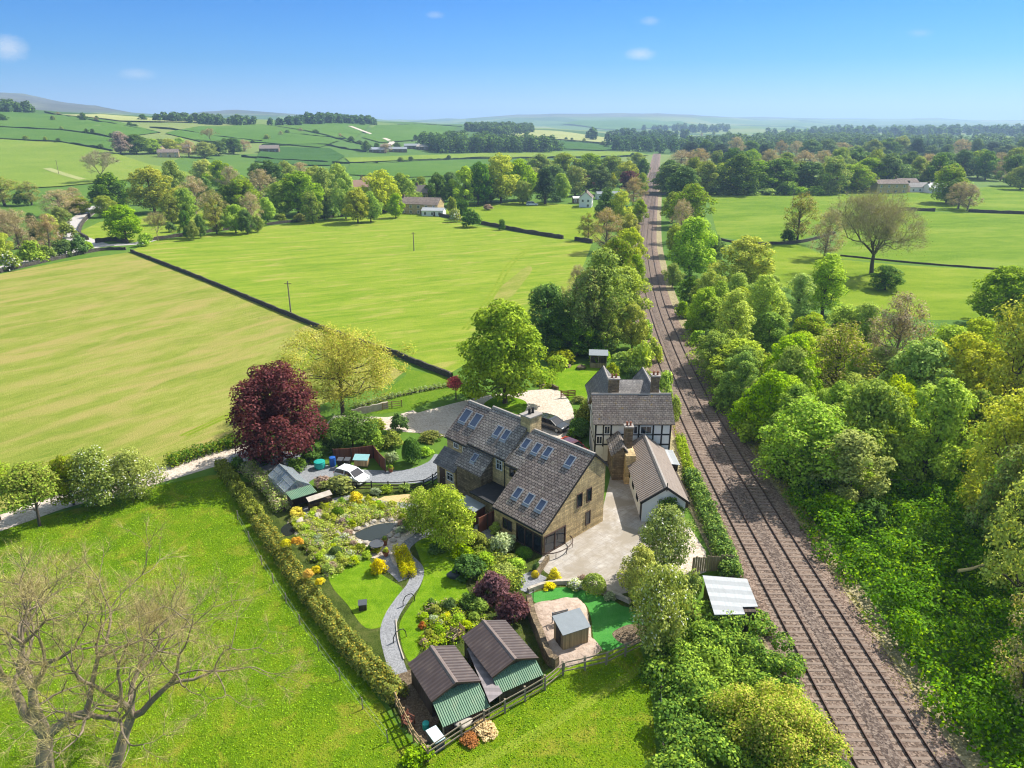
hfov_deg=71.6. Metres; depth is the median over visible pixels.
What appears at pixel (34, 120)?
hill pasture
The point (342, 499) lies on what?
garden plant
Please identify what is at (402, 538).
patio
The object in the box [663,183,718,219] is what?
tree
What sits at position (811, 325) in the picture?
tree
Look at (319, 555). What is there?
garden plant
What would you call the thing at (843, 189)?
bush
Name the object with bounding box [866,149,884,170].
tree
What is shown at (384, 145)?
tree
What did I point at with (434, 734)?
water tank
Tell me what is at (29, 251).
bush
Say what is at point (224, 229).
stone wall
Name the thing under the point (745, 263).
tree
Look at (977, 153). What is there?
tree
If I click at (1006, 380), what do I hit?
tree
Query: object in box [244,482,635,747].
garden soil
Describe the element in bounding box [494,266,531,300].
worn patch
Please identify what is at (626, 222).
tree
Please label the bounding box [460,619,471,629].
garden plant
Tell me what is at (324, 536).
garden plant
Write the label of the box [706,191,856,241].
field
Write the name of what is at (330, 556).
garden plant
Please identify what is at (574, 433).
bush
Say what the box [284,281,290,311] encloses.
utility pole
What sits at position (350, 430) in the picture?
tree
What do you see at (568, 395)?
rail fence
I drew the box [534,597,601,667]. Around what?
stony mound
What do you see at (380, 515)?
garden plant
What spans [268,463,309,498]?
greenhouse
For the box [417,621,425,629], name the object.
garden plant
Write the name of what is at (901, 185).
row cottage
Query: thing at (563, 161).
tree
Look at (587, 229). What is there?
tree
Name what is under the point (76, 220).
lane
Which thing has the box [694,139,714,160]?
tree
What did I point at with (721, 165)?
tree
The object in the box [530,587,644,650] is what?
putting green
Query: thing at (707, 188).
bush
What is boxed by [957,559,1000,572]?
fallen branch
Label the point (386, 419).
driveway
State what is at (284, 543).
bush
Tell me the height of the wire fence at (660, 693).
1.373 m
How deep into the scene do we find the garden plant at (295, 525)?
66.61 m
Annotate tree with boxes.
[0,114,9,119]
[0,176,31,205]
[0,208,42,251]
[0,209,19,235]
[0,233,13,260]
[0,460,22,519]
[0,461,59,526]
[0,508,256,767]
[6,554,319,767]
[15,181,42,204]
[25,213,47,246]
[32,213,63,248]
[37,189,88,215]
[42,455,90,505]
[50,206,71,224]
[58,445,120,506]
[63,187,82,198]
[68,196,90,213]
[77,112,87,119]
[77,150,121,174]
[86,172,131,207]
[88,195,116,214]
[96,446,168,499]
[101,204,142,239]
[107,131,132,153]
[123,134,146,153]
[124,165,185,212]
[138,114,147,119]
[143,139,161,153]
[143,211,166,240]
[154,138,166,144]
[158,192,182,222]
[160,138,181,149]
[161,159,187,196]
[172,187,198,218]
[174,137,184,144]
[174,175,207,213]
[177,210,190,237]
[179,140,195,156]
[185,220,199,238]
[188,159,215,180]
[190,141,219,157]
[191,177,213,202]
[194,214,206,237]
[197,188,229,218]
[200,128,220,141]
[201,160,237,187]
[202,199,227,233]
[208,140,226,155]
[212,184,235,212]
[215,166,240,186]
[220,204,246,232]
[224,138,241,153]
[225,175,263,212]
[225,360,328,465]
[237,140,251,150]
[237,209,256,233]
[238,192,262,217]
[245,162,264,180]
[245,168,276,203]
[250,215,264,230]
[252,159,285,194]
[258,197,275,220]
[261,182,295,214]
[270,170,324,213]
[270,321,417,414]
[272,160,295,178]
[293,162,308,173]
[301,190,322,222]
[303,165,325,186]
[311,167,340,207]
[317,200,331,219]
[324,409,380,445]
[326,162,352,193]
[330,171,361,218]
[341,187,369,222]
[358,191,383,221]
[361,140,371,150]
[361,169,401,212]
[380,143,392,151]
[384,193,405,217]
[389,172,421,201]
[393,142,401,146]
[398,486,439,533]
[408,178,421,194]
[415,176,425,184]
[419,483,476,550]
[422,172,452,201]
[440,171,461,197]
[446,375,462,399]
[448,165,481,203]
[456,298,568,403]
[469,161,494,204]
[480,182,495,203]
[485,152,519,202]
[504,158,538,198]
[511,180,535,203]
[524,153,555,177]
[526,167,541,183]
[527,282,572,346]
[532,168,561,203]
[542,312,579,350]
[547,164,566,188]
[550,152,584,175]
[550,173,571,200]
[552,322,600,355]
[559,285,568,310]
[562,267,618,347]
[566,165,591,195]
[567,247,633,339]
[567,264,583,301]
[573,153,603,175]
[578,213,598,237]
[585,165,619,191]
[586,206,622,246]
[593,187,615,225]
[593,309,625,351]
[597,155,622,177]
[601,236,639,291]
[602,189,636,228]
[609,173,616,188]
[610,266,652,325]
[614,160,638,183]
[615,213,640,243]
[615,227,649,265]
[616,543,659,602]
[617,170,639,191]
[617,300,650,349]
[620,176,646,204]
[626,152,646,167]
[627,254,647,287]
[629,561,696,656]
[630,199,648,223]
[632,172,648,195]
[634,158,650,174]
[636,503,696,568]
[650,162,698,192]
[655,159,675,182]
[659,191,684,221]
[661,263,685,287]
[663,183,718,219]
[664,166,704,197]
[666,216,718,276]
[666,223,684,255]
[667,150,693,164]
[669,198,693,232]
[675,276,702,303]
[676,141,703,159]
[686,148,709,165]
[686,156,704,186]
[686,286,721,329]
[688,268,727,302]
[691,330,731,376]
[692,297,728,332]
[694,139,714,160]
[694,160,720,190]
[695,218,715,249]
[698,162,750,187]
[706,234,725,263]
[706,338,769,380]
[707,144,729,157]
[707,235,775,285]
[708,288,756,352]
[710,149,723,166]
[711,152,767,194]
[711,350,761,402]
[712,147,752,168]
[712,281,729,321]
[725,272,752,301]
[725,344,763,383]
[728,137,746,151]
[729,286,756,321]
[734,140,760,152]
[735,369,796,438]
[740,274,786,338]
[741,376,771,413]
[742,311,792,353]
[743,373,779,419]
[746,148,761,169]
[747,160,783,189]
[751,394,872,490]
[757,149,779,174]
[758,143,773,160]
[758,274,784,300]
[762,158,799,189]
[762,332,817,374]
[762,383,817,443]
[764,293,793,332]
[767,345,813,391]
[771,375,808,403]
[772,152,798,175]
[775,140,787,155]
[778,273,819,320]
[780,229,795,240]
[781,191,822,239]
[782,331,830,369]
[786,160,810,186]
[786,314,830,355]
[787,141,803,156]
[788,358,823,399]
[793,149,816,165]
[794,161,831,187]
[797,140,824,159]
[798,416,847,482]
[800,320,885,389]
[801,311,825,325]
[805,209,846,257]
[806,253,849,315]
[810,429,897,502]
[811,328,852,369]
[811,441,874,493]
[812,150,832,175]
[812,387,831,406]
[815,139,838,155]
[818,155,852,192]
[822,187,934,273]
[822,379,861,431]
[823,147,857,179]
[826,304,863,343]
[830,378,910,481]
[833,142,851,149]
[838,163,879,190]
[840,371,865,395]
[841,342,877,376]
[847,157,890,187]
[848,145,866,151]
[848,291,937,376]
[849,147,870,163]
[849,302,888,345]
[858,344,907,377]
[859,139,885,156]
[864,336,955,418]
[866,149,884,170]
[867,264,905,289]
[869,374,918,433]
[872,153,911,179]
[875,427,900,469]
[879,138,903,155]
[881,164,922,180]
[889,377,991,486]
[892,135,910,155]
[898,376,927,426]
[899,151,925,170]
[904,138,926,155]
[911,156,929,181]
[912,331,1006,407]
[921,145,940,158]
[921,154,956,181]
[921,324,983,353]
[924,153,941,169]
[929,163,973,202]
[932,152,955,166]
[939,144,954,153]
[941,178,965,204]
[944,181,977,208]
[949,149,977,177]
[952,388,1007,468]
[953,138,971,156]
[955,387,1023,517]
[957,184,984,210]
[958,316,1002,360]
[963,442,1023,558]
[964,295,1023,415]
[965,265,1023,323]
[968,347,1014,388]
[970,138,984,153]
[970,149,987,177]
[971,150,1000,179]
[975,470,1023,606]
[981,370,1022,397]
[982,141,1001,153]
[989,593,1023,718]
[990,152,1007,177]
[992,161,1007,180]
[993,144,1016,157]
[993,154,1023,185]
[1002,147,1023,173]
[1004,165,1023,189]
[1008,322,1023,378]
[1015,139,1023,150]
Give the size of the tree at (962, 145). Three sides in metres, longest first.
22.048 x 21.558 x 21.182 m
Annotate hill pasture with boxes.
[0,111,156,135]
[0,127,113,148]
[0,139,195,188]
[62,114,195,121]
[167,124,338,146]
[255,147,343,164]
[275,122,370,141]
[346,151,646,161]
[346,159,535,176]
[363,124,456,141]
[508,130,610,141]
[558,141,630,149]
[562,120,689,129]
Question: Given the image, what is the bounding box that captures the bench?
[552,609,567,622]
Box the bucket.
[422,720,428,730]
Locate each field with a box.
[0,253,402,510]
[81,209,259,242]
[134,213,590,371]
[444,202,605,241]
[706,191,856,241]
[739,245,1023,319]
[832,209,1023,268]
[842,185,1023,211]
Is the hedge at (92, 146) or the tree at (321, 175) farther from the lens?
the hedge at (92, 146)
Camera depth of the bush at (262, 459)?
79.05 m
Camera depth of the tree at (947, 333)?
101.96 m
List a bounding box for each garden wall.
[351,401,387,414]
[395,619,404,659]
[526,594,558,669]
[527,579,630,603]
[535,555,549,577]
[539,384,558,389]
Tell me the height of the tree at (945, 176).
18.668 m
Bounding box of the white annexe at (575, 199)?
[572,196,579,202]
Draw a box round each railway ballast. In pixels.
[633,154,965,767]
[637,154,887,765]
[646,154,945,765]
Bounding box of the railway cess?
[657,190,991,767]
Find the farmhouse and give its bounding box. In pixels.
[398,194,443,213]
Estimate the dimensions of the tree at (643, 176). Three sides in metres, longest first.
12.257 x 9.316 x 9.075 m
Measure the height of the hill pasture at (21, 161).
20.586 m
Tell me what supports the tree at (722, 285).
on the ground at (552, 122)
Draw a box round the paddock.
[0,474,656,767]
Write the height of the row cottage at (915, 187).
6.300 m
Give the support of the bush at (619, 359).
on the ground at (552, 122)
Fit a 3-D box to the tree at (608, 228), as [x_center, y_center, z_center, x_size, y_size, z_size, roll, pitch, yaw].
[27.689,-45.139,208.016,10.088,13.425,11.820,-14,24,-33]
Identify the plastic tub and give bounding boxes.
[314,459,325,469]
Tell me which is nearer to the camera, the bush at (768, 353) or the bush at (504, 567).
the bush at (504, 567)
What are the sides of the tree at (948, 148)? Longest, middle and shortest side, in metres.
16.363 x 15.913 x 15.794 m
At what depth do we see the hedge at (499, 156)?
733.12 m
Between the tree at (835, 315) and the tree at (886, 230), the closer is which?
the tree at (835, 315)
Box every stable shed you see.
[407,645,489,734]
[461,619,543,704]
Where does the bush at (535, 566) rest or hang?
on the garden soil at (522, 628)
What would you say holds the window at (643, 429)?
in the station house at (625, 414)
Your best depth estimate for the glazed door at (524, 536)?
63.49 m
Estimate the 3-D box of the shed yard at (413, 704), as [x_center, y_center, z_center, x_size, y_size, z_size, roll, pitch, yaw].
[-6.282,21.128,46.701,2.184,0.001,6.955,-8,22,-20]
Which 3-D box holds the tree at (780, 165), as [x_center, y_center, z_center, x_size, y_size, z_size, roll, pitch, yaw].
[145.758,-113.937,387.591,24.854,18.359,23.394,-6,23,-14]
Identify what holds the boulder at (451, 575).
on the garden lawn at (438, 584)
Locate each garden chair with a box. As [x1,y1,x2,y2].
[446,626,457,641]
[454,622,464,639]
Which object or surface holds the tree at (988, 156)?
on the ground at (552, 122)
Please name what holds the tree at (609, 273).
on the ground at (552, 122)
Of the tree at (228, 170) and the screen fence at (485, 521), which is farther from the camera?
the tree at (228, 170)
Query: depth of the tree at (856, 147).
718.07 m
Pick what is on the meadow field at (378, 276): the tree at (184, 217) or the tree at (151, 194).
the tree at (184, 217)
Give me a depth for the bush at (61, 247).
199.94 m
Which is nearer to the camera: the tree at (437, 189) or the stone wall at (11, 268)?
the stone wall at (11, 268)
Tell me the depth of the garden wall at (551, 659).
51.81 m
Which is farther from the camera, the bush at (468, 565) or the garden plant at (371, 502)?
the garden plant at (371, 502)
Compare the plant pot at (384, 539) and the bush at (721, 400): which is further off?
the bush at (721, 400)
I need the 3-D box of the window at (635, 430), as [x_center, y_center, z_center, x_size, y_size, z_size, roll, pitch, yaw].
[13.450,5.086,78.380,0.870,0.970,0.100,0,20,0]
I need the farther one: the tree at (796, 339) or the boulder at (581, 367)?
the boulder at (581, 367)
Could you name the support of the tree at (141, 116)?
on the hill pasture at (122, 118)
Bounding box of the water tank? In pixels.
[426,725,445,752]
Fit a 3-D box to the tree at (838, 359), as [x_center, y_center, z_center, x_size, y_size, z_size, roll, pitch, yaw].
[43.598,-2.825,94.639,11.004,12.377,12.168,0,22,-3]
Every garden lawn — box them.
[329,557,402,628]
[399,537,468,661]
[542,364,599,404]
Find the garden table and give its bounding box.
[369,540,383,552]
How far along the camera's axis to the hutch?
78.70 m
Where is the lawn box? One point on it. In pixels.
(362, 604)
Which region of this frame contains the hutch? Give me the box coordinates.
[353,454,369,467]
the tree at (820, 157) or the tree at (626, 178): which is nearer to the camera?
the tree at (626, 178)
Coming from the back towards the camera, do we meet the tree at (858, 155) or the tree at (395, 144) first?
the tree at (395, 144)
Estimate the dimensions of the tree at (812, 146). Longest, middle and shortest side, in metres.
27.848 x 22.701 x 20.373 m
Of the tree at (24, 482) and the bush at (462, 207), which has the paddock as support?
the tree at (24, 482)
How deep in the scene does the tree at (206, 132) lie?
742.21 m
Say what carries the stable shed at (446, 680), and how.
on the garden soil at (522, 628)
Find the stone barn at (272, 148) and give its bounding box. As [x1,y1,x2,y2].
[259,145,279,151]
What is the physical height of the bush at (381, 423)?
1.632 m
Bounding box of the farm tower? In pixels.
[415,182,431,196]
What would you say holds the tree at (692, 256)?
on the ground at (552, 122)
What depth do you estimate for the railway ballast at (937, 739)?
57.84 m
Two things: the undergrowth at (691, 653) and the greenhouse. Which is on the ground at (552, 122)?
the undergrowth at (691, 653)
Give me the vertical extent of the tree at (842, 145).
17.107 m
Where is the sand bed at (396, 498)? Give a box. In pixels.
[378,494,413,502]
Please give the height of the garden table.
0.770 m
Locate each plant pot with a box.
[381,536,387,545]
[382,547,388,556]
[388,465,392,472]
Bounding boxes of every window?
[446,471,453,482]
[453,442,458,448]
[496,459,502,470]
[502,517,511,531]
[509,468,514,476]
[576,492,582,508]
[585,510,590,525]
[586,487,591,502]
[596,436,602,443]
[604,426,609,433]
[633,426,637,433]
[640,426,651,433]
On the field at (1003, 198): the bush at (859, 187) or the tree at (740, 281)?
the bush at (859, 187)
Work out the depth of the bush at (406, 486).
73.45 m
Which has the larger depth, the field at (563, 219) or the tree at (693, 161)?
the tree at (693, 161)
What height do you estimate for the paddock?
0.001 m
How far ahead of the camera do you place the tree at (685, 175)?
313.88 m
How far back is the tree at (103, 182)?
301.34 m
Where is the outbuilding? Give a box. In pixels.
[628,433,689,521]
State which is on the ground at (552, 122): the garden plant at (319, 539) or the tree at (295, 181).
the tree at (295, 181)
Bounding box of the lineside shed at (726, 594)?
[703,575,757,631]
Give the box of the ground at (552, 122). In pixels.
[0,92,1023,767]
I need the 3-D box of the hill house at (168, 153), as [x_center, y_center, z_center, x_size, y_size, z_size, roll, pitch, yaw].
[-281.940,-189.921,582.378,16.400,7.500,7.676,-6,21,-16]
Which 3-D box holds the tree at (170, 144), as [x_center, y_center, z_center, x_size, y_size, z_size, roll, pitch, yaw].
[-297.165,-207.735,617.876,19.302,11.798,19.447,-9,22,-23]
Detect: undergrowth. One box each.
[637,593,854,767]
[680,326,807,501]
[782,456,1023,767]
[816,312,1020,477]
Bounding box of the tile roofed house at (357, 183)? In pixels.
[353,180,370,190]
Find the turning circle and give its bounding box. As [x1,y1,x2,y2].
[384,389,573,437]
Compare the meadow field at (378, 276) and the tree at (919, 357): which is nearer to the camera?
the tree at (919, 357)
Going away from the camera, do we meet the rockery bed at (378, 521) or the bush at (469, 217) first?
the rockery bed at (378, 521)
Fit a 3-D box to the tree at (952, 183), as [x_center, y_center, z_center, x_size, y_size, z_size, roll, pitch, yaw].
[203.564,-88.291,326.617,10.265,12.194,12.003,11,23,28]
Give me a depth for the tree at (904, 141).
729.67 m
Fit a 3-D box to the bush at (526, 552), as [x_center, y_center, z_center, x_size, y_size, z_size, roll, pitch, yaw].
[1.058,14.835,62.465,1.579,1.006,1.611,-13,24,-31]
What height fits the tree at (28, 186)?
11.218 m
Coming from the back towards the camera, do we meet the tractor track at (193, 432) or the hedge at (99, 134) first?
the hedge at (99, 134)
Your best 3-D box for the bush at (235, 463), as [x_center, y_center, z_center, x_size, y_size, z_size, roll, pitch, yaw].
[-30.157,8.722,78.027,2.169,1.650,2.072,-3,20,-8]
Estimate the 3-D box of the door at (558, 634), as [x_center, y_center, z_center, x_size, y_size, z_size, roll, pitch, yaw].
[3.337,18.219,51.363,0.065,1.480,0.700,-9,22,-23]
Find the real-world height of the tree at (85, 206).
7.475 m
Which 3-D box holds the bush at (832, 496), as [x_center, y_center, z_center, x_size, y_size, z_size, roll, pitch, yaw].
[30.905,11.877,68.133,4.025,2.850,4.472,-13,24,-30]
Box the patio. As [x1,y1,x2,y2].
[360,530,416,565]
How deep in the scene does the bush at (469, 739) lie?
43.74 m
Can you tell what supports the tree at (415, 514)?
on the garden soil at (522, 628)
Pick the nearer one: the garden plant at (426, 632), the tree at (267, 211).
the garden plant at (426, 632)
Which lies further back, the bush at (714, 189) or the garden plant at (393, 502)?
the bush at (714, 189)
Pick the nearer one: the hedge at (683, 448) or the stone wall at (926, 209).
the hedge at (683, 448)
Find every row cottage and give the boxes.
[870,177,908,192]
[894,176,919,182]
[907,180,934,191]
[923,181,944,192]
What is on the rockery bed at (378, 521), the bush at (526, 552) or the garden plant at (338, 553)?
the garden plant at (338, 553)
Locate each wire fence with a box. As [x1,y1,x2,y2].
[237,512,388,741]
[659,647,664,750]
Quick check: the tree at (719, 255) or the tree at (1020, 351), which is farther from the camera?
the tree at (719, 255)
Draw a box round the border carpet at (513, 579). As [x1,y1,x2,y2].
[469,537,525,591]
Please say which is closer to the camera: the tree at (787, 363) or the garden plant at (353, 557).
the garden plant at (353, 557)
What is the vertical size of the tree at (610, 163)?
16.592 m
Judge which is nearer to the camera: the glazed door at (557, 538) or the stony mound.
the stony mound
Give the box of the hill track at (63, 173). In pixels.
[43,168,84,179]
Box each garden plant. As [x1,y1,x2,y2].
[293,522,302,531]
[296,531,305,537]
[299,540,311,548]
[307,532,316,538]
[307,546,317,553]
[312,553,322,561]
[313,538,323,544]
[317,549,326,553]
[318,502,325,508]
[320,535,330,541]
[321,512,329,519]
[321,562,329,572]
[325,553,335,560]
[328,565,334,573]
[329,513,337,519]
[332,502,343,507]
[335,551,343,558]
[336,517,346,525]
[337,497,345,503]
[338,558,348,565]
[339,532,348,538]
[343,529,352,534]
[345,550,355,555]
[345,554,359,564]
[349,519,356,526]
[349,540,356,545]
[352,516,364,525]
[355,543,366,551]
[361,550,371,559]
[364,494,371,500]
[366,500,376,507]
[369,504,377,511]
[371,547,381,553]
[372,510,383,517]
[377,503,386,511]
[385,507,396,514]
[387,500,396,505]
[394,525,406,533]
[397,518,404,524]
[417,611,428,621]
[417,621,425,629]
[420,638,427,646]
[421,628,433,639]
[427,597,436,607]
[429,614,437,622]
[430,605,441,613]
[430,635,440,641]
[434,624,445,634]
[441,597,456,610]
[450,612,464,626]
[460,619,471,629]
[468,611,479,623]
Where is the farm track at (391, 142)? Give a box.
[350,126,394,144]
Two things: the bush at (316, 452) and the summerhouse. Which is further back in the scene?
the summerhouse
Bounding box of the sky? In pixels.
[0,0,1023,119]
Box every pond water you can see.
[281,522,296,535]
[355,523,395,540]
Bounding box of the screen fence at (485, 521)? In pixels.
[478,511,493,531]
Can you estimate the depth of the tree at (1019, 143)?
694.82 m
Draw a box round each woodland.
[0,98,35,112]
[152,111,256,124]
[267,111,377,124]
[415,130,564,152]
[464,121,534,135]
[585,127,689,140]
[604,131,728,153]
[641,123,730,132]
[677,130,1023,152]
[765,123,1023,137]
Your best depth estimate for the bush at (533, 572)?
59.56 m
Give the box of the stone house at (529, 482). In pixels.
[433,400,608,555]
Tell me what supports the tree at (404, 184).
on the ground at (552, 122)
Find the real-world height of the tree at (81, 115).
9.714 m
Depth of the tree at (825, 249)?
197.26 m
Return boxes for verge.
[312,327,469,413]
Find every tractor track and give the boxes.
[179,334,310,435]
[185,334,316,435]
[461,247,529,329]
[466,247,532,329]
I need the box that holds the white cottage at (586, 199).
[579,189,593,207]
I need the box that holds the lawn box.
[358,599,366,610]
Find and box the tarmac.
[228,452,437,485]
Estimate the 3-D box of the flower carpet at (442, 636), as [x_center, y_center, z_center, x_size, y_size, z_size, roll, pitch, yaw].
[-4.579,18.141,54.043,5.659,0.711,6.129,0,20,0]
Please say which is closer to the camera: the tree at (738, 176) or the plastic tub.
the plastic tub
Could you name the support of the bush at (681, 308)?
on the ground at (552, 122)
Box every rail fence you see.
[316,472,436,490]
[382,400,401,409]
[394,692,428,761]
[427,662,564,756]
[560,390,575,397]
[561,634,649,675]
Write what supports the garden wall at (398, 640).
on the ground at (552, 122)
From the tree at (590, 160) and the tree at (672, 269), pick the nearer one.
the tree at (672, 269)
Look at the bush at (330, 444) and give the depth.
81.74 m
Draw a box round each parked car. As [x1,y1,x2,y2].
[333,463,369,486]
[526,201,537,205]
[541,412,568,432]
[561,436,588,449]
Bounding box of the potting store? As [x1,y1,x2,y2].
[286,484,331,509]
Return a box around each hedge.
[0,138,112,150]
[10,127,111,136]
[44,111,160,132]
[149,127,261,140]
[162,432,241,467]
[213,458,264,520]
[235,458,290,512]
[241,155,327,161]
[250,512,323,607]
[262,143,365,151]
[287,132,344,139]
[307,594,409,704]
[332,161,377,163]
[352,381,465,408]
[389,155,632,162]
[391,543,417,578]
[398,124,461,126]
[674,432,695,473]
[681,467,743,577]
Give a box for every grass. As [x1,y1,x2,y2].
[640,341,783,684]
[673,419,738,577]
[697,361,956,763]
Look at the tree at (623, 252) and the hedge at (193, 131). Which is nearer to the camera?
the tree at (623, 252)
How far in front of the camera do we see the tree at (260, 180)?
320.36 m
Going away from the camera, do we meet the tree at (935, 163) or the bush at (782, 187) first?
the bush at (782, 187)
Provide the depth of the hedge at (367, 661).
50.18 m
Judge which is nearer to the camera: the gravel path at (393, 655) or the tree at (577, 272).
the gravel path at (393, 655)
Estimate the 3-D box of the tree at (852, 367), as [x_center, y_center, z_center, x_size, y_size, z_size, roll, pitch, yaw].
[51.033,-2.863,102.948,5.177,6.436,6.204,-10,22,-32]
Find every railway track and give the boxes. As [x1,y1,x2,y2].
[635,156,890,767]
[645,155,948,767]
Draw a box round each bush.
[0,250,22,270]
[12,190,28,205]
[15,240,50,261]
[39,213,58,233]
[40,245,57,258]
[51,239,73,256]
[56,222,78,237]
[68,233,88,251]
[82,240,94,250]
[137,233,153,246]
[164,222,177,232]
[229,455,246,471]
[247,452,277,465]
[263,470,278,479]
[274,213,286,220]
[279,538,291,546]
[285,457,306,472]
[289,506,304,517]
[290,536,303,544]
[293,213,305,221]
[300,446,324,463]
[302,569,313,577]
[311,565,321,573]
[313,475,329,487]
[314,423,333,437]
[314,577,322,584]
[318,474,355,494]
[321,433,344,454]
[329,208,339,216]
[329,546,341,554]
[330,418,347,429]
[331,506,343,516]
[348,491,362,503]
[361,417,386,430]
[362,429,385,452]
[370,487,382,495]
[370,557,388,574]
[380,483,392,493]
[381,429,403,449]
[384,451,398,463]
[390,413,408,433]
[397,743,435,767]
[399,483,411,492]
[401,437,421,464]
[401,709,414,726]
[418,430,443,444]
[421,446,434,456]
[427,542,445,554]
[447,196,456,212]
[449,208,461,221]
[450,542,474,560]
[452,553,486,583]
[456,199,468,216]
[459,592,477,610]
[459,730,479,749]
[461,209,482,226]
[469,597,490,614]
[470,529,487,548]
[471,570,510,607]
[472,716,498,741]
[478,551,495,572]
[483,204,493,209]
[489,521,500,534]
[489,531,515,554]
[494,591,530,623]
[497,561,516,575]
[498,219,505,229]
[507,557,526,569]
[515,546,532,559]
[531,570,538,577]
[532,562,538,569]
[543,581,556,590]
[544,349,574,365]
[546,567,561,580]
[566,427,584,441]
[566,578,583,591]
[569,403,589,422]
[569,417,589,435]
[571,395,584,403]
[577,574,584,579]
[580,339,610,356]
[582,573,606,596]
[588,349,610,362]
[603,591,615,601]
[606,362,619,375]
[608,351,629,370]
[624,340,655,374]
[625,366,639,378]
[640,319,652,339]
[648,337,663,362]
[659,370,673,397]
[669,571,685,596]
[672,393,681,421]
[674,300,689,317]
[682,313,697,329]
[682,568,703,599]
[683,603,702,629]
[687,330,704,344]
[698,329,710,347]
[701,676,852,767]
[702,182,711,193]
[708,187,719,194]
[708,385,738,409]
[716,187,734,195]
[726,398,747,426]
[729,186,746,194]
[737,418,767,443]
[746,187,760,195]
[757,350,774,374]
[762,432,792,466]
[763,188,776,195]
[769,452,791,478]
[775,181,790,194]
[776,181,800,194]
[792,187,807,194]
[796,471,829,502]
[807,186,824,195]
[812,492,856,521]
[825,181,841,194]
[840,182,852,192]
[844,498,888,533]
[852,180,868,191]
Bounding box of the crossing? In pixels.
[634,191,666,194]
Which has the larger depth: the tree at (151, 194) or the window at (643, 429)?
the tree at (151, 194)
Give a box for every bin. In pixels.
[329,456,335,466]
[336,457,343,466]
[343,457,351,464]
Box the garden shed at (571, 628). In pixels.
[552,608,590,649]
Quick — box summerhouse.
[589,349,607,367]
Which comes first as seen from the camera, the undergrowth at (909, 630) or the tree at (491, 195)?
the undergrowth at (909, 630)
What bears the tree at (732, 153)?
on the ground at (552, 122)
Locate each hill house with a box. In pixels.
[157,148,179,156]
[174,144,190,151]
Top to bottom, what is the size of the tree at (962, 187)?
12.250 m
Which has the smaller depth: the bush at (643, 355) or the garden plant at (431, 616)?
the garden plant at (431, 616)
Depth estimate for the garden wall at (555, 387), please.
101.98 m
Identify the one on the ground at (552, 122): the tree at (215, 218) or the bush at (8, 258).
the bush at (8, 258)
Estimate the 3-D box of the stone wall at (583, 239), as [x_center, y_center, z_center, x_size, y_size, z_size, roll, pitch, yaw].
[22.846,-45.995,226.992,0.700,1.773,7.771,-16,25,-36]
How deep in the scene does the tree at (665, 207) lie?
269.65 m
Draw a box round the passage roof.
[467,648,501,705]
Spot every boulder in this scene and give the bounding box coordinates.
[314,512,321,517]
[446,570,459,579]
[454,716,472,727]
[576,364,585,369]
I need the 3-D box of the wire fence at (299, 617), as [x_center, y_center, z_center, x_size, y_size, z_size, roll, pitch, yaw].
[-17.268,17.304,55.917,0.664,1.240,32.253,-14,24,-33]
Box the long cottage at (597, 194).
[595,191,619,199]
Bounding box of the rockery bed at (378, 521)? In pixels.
[287,496,400,576]
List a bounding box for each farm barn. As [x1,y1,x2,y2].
[369,147,386,152]
[389,147,406,151]
[404,144,419,148]
[416,145,428,149]
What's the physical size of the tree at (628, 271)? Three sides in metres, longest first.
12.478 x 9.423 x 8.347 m
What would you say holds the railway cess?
on the ground at (552, 122)
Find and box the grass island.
[484,397,526,414]
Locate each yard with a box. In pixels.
[398,669,439,743]
[538,476,652,594]
[659,527,705,574]
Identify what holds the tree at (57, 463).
on the ground at (552, 122)
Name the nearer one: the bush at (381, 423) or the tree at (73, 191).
the bush at (381, 423)
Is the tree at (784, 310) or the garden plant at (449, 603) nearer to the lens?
the garden plant at (449, 603)
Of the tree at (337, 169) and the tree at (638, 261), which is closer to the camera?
the tree at (638, 261)
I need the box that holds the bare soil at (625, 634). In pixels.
[612,624,644,644]
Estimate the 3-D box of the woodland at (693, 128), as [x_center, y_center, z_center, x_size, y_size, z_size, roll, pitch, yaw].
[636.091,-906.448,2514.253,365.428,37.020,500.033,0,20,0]
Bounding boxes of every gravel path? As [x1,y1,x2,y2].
[302,495,409,513]
[379,555,408,581]
[380,530,433,673]
[473,524,493,543]
[520,571,546,593]
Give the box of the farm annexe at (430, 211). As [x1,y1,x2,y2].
[421,207,446,215]
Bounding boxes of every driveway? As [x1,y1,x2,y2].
[0,444,259,530]
[328,410,416,423]
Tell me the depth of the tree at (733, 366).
98.63 m
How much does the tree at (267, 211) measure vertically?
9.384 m
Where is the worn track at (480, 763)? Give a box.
[458,665,641,767]
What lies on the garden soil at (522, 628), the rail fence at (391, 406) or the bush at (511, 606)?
the bush at (511, 606)
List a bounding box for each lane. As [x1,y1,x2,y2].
[0,240,154,267]
[58,206,110,246]
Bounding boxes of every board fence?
[332,445,372,461]
[372,445,385,471]
[692,554,734,571]
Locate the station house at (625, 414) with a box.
[585,366,674,483]
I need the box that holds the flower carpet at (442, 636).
[416,598,488,650]
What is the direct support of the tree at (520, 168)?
on the ground at (552, 122)
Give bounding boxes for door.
[439,467,444,484]
[516,523,542,555]
[543,525,565,555]
[556,625,560,646]
[596,446,602,458]
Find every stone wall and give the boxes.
[0,247,125,272]
[78,208,98,239]
[95,237,128,243]
[130,249,393,354]
[151,209,387,240]
[394,350,452,378]
[439,213,563,238]
[574,237,592,243]
[758,231,835,244]
[840,255,1011,269]
[889,207,935,211]
[968,209,1023,213]

